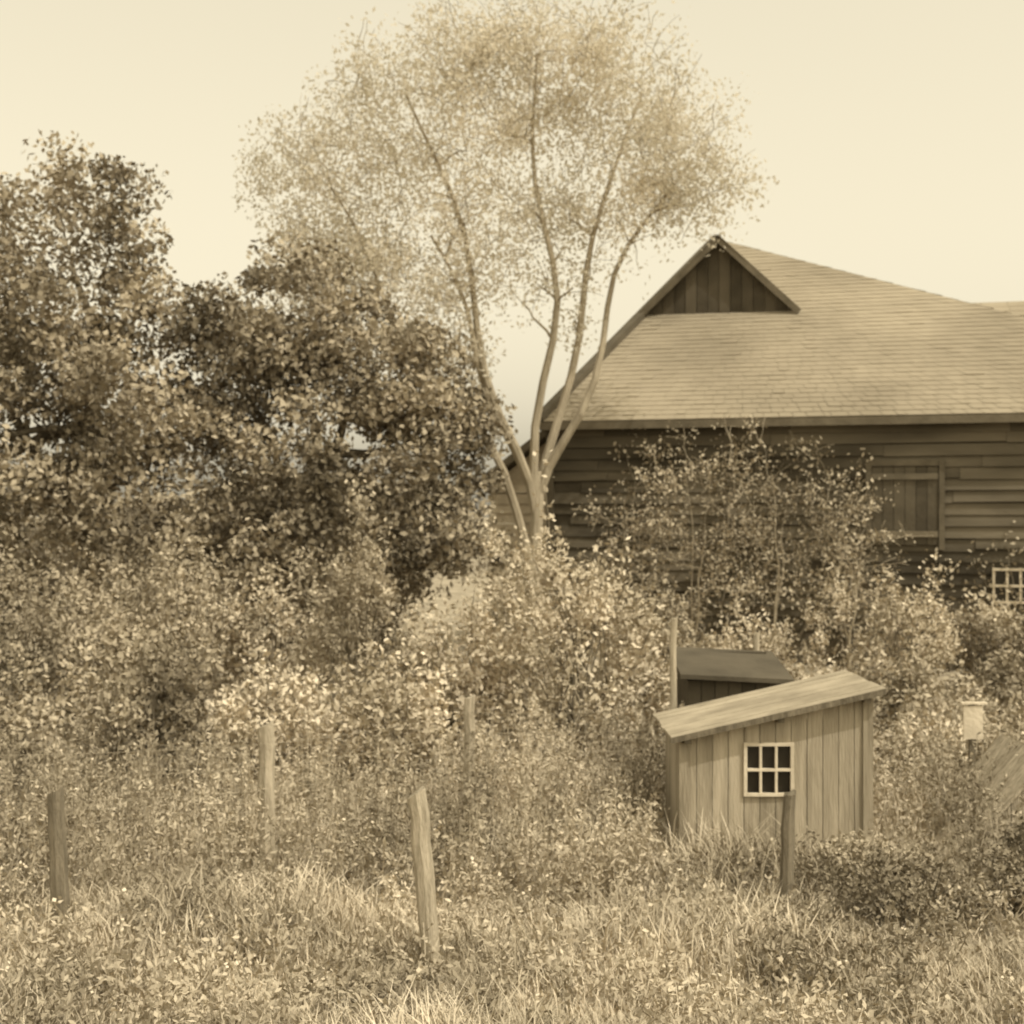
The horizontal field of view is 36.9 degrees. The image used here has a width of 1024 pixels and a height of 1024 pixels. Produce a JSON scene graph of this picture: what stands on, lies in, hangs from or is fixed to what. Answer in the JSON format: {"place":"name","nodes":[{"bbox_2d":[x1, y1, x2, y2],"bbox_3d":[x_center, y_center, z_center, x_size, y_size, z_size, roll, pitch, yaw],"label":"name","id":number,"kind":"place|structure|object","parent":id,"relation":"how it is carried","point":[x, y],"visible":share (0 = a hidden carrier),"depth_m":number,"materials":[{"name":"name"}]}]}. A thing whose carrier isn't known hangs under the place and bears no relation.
{"place":"outdoors","nodes":[
{"label":"outdoors","id":0,"kind":"place"},
{"bbox_2d":[0,517,1023,1023],"bbox_3d":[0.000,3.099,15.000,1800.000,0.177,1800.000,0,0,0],"label":"ground","id":1,"kind":"structure","parent":0,"point":[456,591],"depth_m":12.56,"materials":[{"name":"plant"}]},
{"bbox_2d":[0,553,13,615],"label":"shrub","id":2,"kind":"object","parent":1,"relation":"on","point":[2,580],"visible":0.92,"depth_m":20.24,"materials":[{"name":"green plant"}]},
{"bbox_2d":[0,506,72,665],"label":"shrub","id":3,"kind":"object","parent":1,"relation":"on","point":[17,556],"visible":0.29,"depth_m":30.50,"materials":[{"name":"green plant"}]},
{"bbox_2d":[0,620,79,792],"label":"shrub","id":4,"kind":"object","parent":1,"relation":"on","point":[22,719],"visible":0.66,"depth_m":17.25,"materials":[{"name":"green plant"}]},
{"bbox_2d":[47,787,70,938],"bbox_3d":[-3.325,2.676,11.300,0.191,1.298,0.143,0,0,0],"label":"fence post","id":5,"kind":"object","parent":1,"relation":"on","point":[58,865],"visible":0.73,"depth_m":11.25,"materials":[{"name":"brown wood"}]},
{"bbox_2d":[0,514,126,743],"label":"shrub","id":6,"kind":"object","parent":1,"relation":"on","point":[34,610],"visible":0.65,"depth_m":20.60,"materials":[{"name":"green plant"}]},
{"bbox_2d":[12,448,187,668],"bbox_3d":[-8.098,0.918,31.094,3.879,4.633,4.030,0,0,-18],"label":"shrub","id":7,"kind":"object","parent":1,"relation":"on","point":[37,567],"visible":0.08,"depth_m":30.29,"materials":[{"name":"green plant"}]},
{"bbox_2d":[14,601,225,797],"bbox_3d":[-4.292,2.098,17.468,2.189,2.195,2.528,0,0,0],"label":"shrub","id":8,"kind":"object","parent":1,"relation":"on","point":[126,720],"visible":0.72,"depth_m":17.28,"materials":[{"name":"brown plant"}]},
{"bbox_2d":[0,129,247,685],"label":"maple tree","id":9,"kind":"object","parent":1,"relation":"on","point":[109,446],"visible":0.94,"depth_m":25.33,"materials":[{"name":"brown plant"}]},
{"bbox_2d":[41,528,247,702],"bbox_3d":[-5.660,1.698,24.093,3.250,2.899,2.937,0,0,0],"label":"shrub","id":10,"kind":"object","parent":1,"relation":"on","point":[122,566],"visible":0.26,"depth_m":23.75,"materials":[{"name":"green plant"}]},
{"bbox_2d":[83,508,268,748],"bbox_3d":[-4.388,1.536,20.313,2.481,3.182,2.257,0,0,-20],"label":"shrub","id":11,"kind":"object","parent":1,"relation":"on","point":[142,601],"visible":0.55,"depth_m":20.12,"materials":[{"name":"green plant"}]},
{"bbox_2d":[129,402,356,671],"bbox_3d":[-5.267,0.199,31.015,4.705,6.052,4.162,0,0,0],"label":"shrub","id":12,"kind":"object","parent":1,"relation":"on","point":[183,462],"visible":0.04,"depth_m":30.88,"materials":[{"name":"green plant"}]},
{"bbox_2d":[201,559,328,735],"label":"shrub","id":13,"kind":"object","parent":1,"relation":"on","point":[281,635],"visible":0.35,"depth_m":20.73,"materials":[{"name":"green plant"}]},
{"bbox_2d":[257,720,274,871],"bbox_3d":[-2.134,2.557,13.299,0.156,1.507,0.150,0,0,23],"label":"fence post","id":14,"kind":"object","parent":1,"relation":"on","point":[266,735],"visible":0.69,"depth_m":13.24,"materials":[{"name":"brown wood"}]},
{"bbox_2d":[0,708,672,869],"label":"wire fence","id":15,"kind":"object","parent":14,"relation":"attached to","point":[264,767],"visible":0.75,"depth_m":13.53,"materials":[{"name":"grey metal"}]},
{"bbox_2d":[193,646,348,782],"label":"shrub","id":16,"kind":"object","parent":1,"relation":"on","point":[244,709],"visible":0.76,"depth_m":17.64,"materials":[{"name":"green plant"}]},
{"bbox_2d":[2,454,545,570],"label":"distant trees","id":17,"kind":"object","parent":1,"relation":"on","point":[271,473],"depth_m":80.12,"materials":[{"name":"brown plant"}]},
{"bbox_2d":[121,229,517,680],"bbox_3d":[-3.271,-1.009,26.940,6.792,8.268,4.473,0,0,0],"label":"maple tree","id":18,"kind":"object","parent":1,"relation":"on","point":[315,500],"visible":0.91,"depth_m":26.35,"materials":[{"name":"brown plant"}]},
{"bbox_2d":[269,545,435,706],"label":"shrub","id":19,"kind":"object","parent":1,"relation":"on","point":[315,590],"visible":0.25,"depth_m":24.09,"materials":[{"name":"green plant"}]},
{"bbox_2d":[282,425,448,661],"bbox_3d":[-3.088,0.534,31.153,3.587,5.159,3.890,0,0,0],"label":"shrub","id":20,"kind":"object","parent":1,"relation":"on","point":[400,609],"visible":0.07,"depth_m":31.49,"materials":[{"name":"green plant"}]},
{"bbox_2d":[273,473,461,750],"bbox_3d":[-1.913,1.307,20.128,2.396,3.636,2.388,0,0,-19],"label":"shrub","id":21,"kind":"object","parent":1,"relation":"on","point":[363,579],"visible":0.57,"depth_m":20.02,"materials":[{"name":"green plant"}]},
{"bbox_2d":[306,638,463,786],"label":"shrub","id":22,"kind":"object","parent":1,"relation":"on","point":[372,706],"visible":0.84,"depth_m":17.12,"materials":[{"name":"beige plant"}]},
{"bbox_2d":[407,786,441,965],"bbox_3d":[-0.592,2.617,10.610,0.271,1.428,0.138,0,0,9],"label":"fence post","id":23,"kind":"object","parent":1,"relation":"on","point":[422,856],"visible":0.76,"depth_m":10.56,"materials":[{"name":"brown wood"}]},
{"bbox_2d":[360,566,538,757],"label":"shrub","id":24,"kind":"object","parent":1,"relation":"on","point":[458,690],"visible":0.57,"depth_m":19.05,"materials":[{"name":"green plant"}]},
{"bbox_2d":[462,694,475,818],"bbox_3d":[-0.435,2.565,15.398,0.130,1.471,0.119,0,0,22],"label":"fence post","id":25,"kind":"object","parent":1,"relation":"on","point":[469,718],"visible":0.56,"depth_m":15.36,"materials":[{"name":"brown wood"}]},
{"bbox_2d":[232,0,779,669],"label":"elm tree","id":26,"kind":"object","parent":1,"relation":"on","point":[374,258],"visible":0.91,"depth_m":30.14,"materials":[{"name":"beige plant"}]},
{"bbox_2d":[0,636,1023,1023],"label":"weeds","id":27,"kind":"object","parent":1,"relation":"on","point":[222,786],"visible":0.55,"depth_m":12.41,"materials":[{"name":"brown plant"}]},
{"bbox_2d":[473,504,590,703],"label":"shrub","id":28,"kind":"object","parent":1,"relation":"on","point":[501,604],"visible":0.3,"depth_m":25.00,"materials":[{"name":"green plant"}]},
{"bbox_2d":[453,450,670,768],"bbox_3d":[0.600,1.160,18.819,2.635,3.862,2.976,0,0,0],"label":"shrub","id":29,"kind":"object","parent":1,"relation":"on","point":[595,614],"visible":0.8,"depth_m":18.61,"materials":[{"name":"beige plant"}]},
{"bbox_2d":[557,483,704,617],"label":"shrub","id":30,"kind":"object","parent":1,"relation":"on","point":[612,543],"visible":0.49,"depth_m":30.47,"materials":[{"name":"green plant"}]},
{"bbox_2d":[577,555,701,747],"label":"shrub","id":31,"kind":"object","parent":1,"relation":"on","point":[656,690],"visible":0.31,"depth_m":20.08,"materials":[{"name":"green plant"}]},
{"bbox_2d":[592,547,727,702],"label":"shrub","id":32,"kind":"object","parent":1,"relation":"on","point":[676,608],"visible":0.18,"depth_m":24.21,"materials":[{"name":"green plant"}]},
{"bbox_2d":[670,617,677,709],"bbox_3d":[1.658,2.168,15.699,0.091,2.200,0.080,0,0,-22],"label":"fence post","id":33,"kind":"object","parent":1,"relation":"on","point":[673,673],"visible":0.48,"depth_m":15.67,"materials":[{"name":"brown wood"}]},
{"bbox_2d":[621,419,787,644],"bbox_3d":[3.752,0.629,29.914,3.249,4.946,1.543,0,0,0],"label":"sapling","id":34,"kind":"object","parent":1,"relation":"on","point":[685,519],"visible":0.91,"depth_m":29.90,"materials":[{"name":"brown plant"}]},
{"bbox_2d":[667,646,794,707],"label":"chicken coop","id":35,"kind":"structure","parent":1,"relation":"on","point":[706,674],"depth_m":17.17,"materials":[{"name":"wood"}]},
{"bbox_2d":[695,595,799,670],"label":"shrub","id":36,"kind":"object","parent":1,"relation":"on","point":[775,639],"visible":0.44,"depth_m":25.74,"materials":[{"name":"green plant"}]},
{"bbox_2d":[474,234,1023,668],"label":"barn","id":37,"kind":"structure","parent":1,"relation":"on","point":[917,395],"depth_m":32.01,"materials":[{"name":"brown wood"}]},
{"bbox_2d":[597,427,1023,668],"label":"climbing vine","id":38,"kind":"object","parent":37,"relation":"attached to","point":[796,563],"visible":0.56,"depth_m":31.37,"materials":[{"name":"brown plant"}]},
{"bbox_2d":[992,568,1023,603],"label":"window","id":39,"kind":"structure","parent":37,"relation":"in","point":[998,581],"depth_m":30.04,"materials":[{"name":"beige wood"}]},
{"bbox_2d":[753,631,759,650],"bbox_3d":[3.047,2.404,19.200,0.100,1.826,0.091,0,0,-23],"label":"fence post","id":40,"kind":"object","parent":1,"relation":"on","point":[756,641],"visible":0.24,"depth_m":19.17,"materials":[{"name":"brown wood"}]},
{"bbox_2d":[653,670,886,858],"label":"shed","id":41,"kind":"structure","parent":1,"relation":"on","point":[751,756],"depth_m":13.80,"materials":[{"name":"brown wood"}]},
{"bbox_2d":[744,742,793,796],"bbox_3d":[2.305,2.310,13.803,0.450,0.480,0.074,0,0,0],"label":"window","id":42,"kind":"structure","parent":41,"relation":"in","point":[768,766],"depth_m":13.83,"materials":[{"name":"beige wood"}]},
{"bbox_2d":[697,409,860,650],"bbox_3d":[5.155,0.556,29.564,3.142,5.092,1.566,0,0,0],"label":"sapling","id":43,"kind":"object","parent":1,"relation":"on","point":[768,529],"visible":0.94,"depth_m":29.56,"materials":[{"name":"brown plant"}]},
{"bbox_2d":[725,639,837,680],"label":"shrub","id":44,"kind":"object","parent":1,"relation":"on","point":[795,676],"visible":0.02,"depth_m":21.05,"materials":[{"name":"green plant"}]},
{"bbox_2d":[778,789,795,909],"bbox_3d":[2.142,2.744,12.000,0.159,1.148,0.116,0,0,0],"label":"fence post","id":45,"kind":"object","parent":1,"relation":"on","point":[787,831],"visible":0.73,"depth_m":11.96,"materials":[{"name":"brown wood"}]},
{"bbox_2d":[782,470,933,668],"bbox_3d":[6.556,1.143,29.319,2.810,3.922,1.581,0,0,0],"label":"sapling","id":46,"kind":"object","parent":1,"relation":"on","point":[855,586],"visible":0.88,"depth_m":29.20,"materials":[{"name":"brown plant"}]},
{"bbox_2d":[809,826,942,895],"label":"bush","id":47,"kind":"object","parent":1,"relation":"on","point":[857,853],"visible":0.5,"depth_m":12.38,"materials":[{"name":"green plant"}]},
{"bbox_2d":[799,552,966,707],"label":"shrub","id":48,"kind":"object","parent":1,"relation":"on","point":[883,617],"visible":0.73,"depth_m":24.37,"materials":[{"name":"green plant"}]},
{"bbox_2d":[818,844,1023,937],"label":"bush","id":49,"kind":"object","parent":1,"relation":"on","point":[906,895],"visible":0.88,"depth_m":11.52,"materials":[{"name":"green plant"}]},
{"bbox_2d":[873,686,979,788],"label":"shrub","id":50,"kind":"object","parent":1,"relation":"on","point":[911,714],"visible":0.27,"depth_m":17.46,"materials":[{"name":"green plant"}]},
{"bbox_2d":[852,642,1008,743],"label":"shrub","id":51,"kind":"object","parent":1,"relation":"on","point":[892,706],"visible":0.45,"depth_m":20.30,"materials":[{"name":"green plant"}]},
{"bbox_2d":[921,735,1023,863],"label":"hen coop","id":52,"kind":"structure","parent":1,"relation":"on","point":[1010,764],"depth_m":13.75,"materials":[{"name":"brown wood"}]},
{"bbox_2d":[960,702,986,771],"bbox_3d":[4.510,2.529,15.037,0.250,1.342,0.105,0,0,0],"label":"birdhouse","id":53,"kind":"object","parent":1,"relation":"on","point":[972,719],"visible":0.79,"depth_m":15.00,"materials":[{"name":"brown wood"}]},
{"bbox_2d":[930,587,1023,697],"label":"shrub","id":54,"kind":"object","parent":1,"relation":"on","point":[993,619],"visible":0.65,"depth_m":25.19,"materials":[{"name":"green plant"}]},
{"bbox_2d":[954,638,1023,738],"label":"shrub","id":55,"kind":"object","parent":1,"relation":"on","point":[998,682],"visible":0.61,"depth_m":20.65,"materials":[{"name":"green plant"}]},
{"bbox_2d":[955,810,1023,916],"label":"bush","id":56,"kind":"object","parent":1,"relation":"on","point":[1017,861],"visible":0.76,"depth_m":11.91,"materials":[{"name":"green plant"}]},
{"bbox_2d":[956,686,1023,760],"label":"shrub","id":57,"kind":"object","parent":1,"relation":"on","point":[1020,711],"visible":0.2,"depth_m":17.62,"materials":[{"name":"green plant"}]},
{"bbox_2d":[0,0,1023,516],"label":"sky","id":58,"kind":"structure","parent":0,"point":[891,132],"materials":[{"name":"beige"}]}
]}

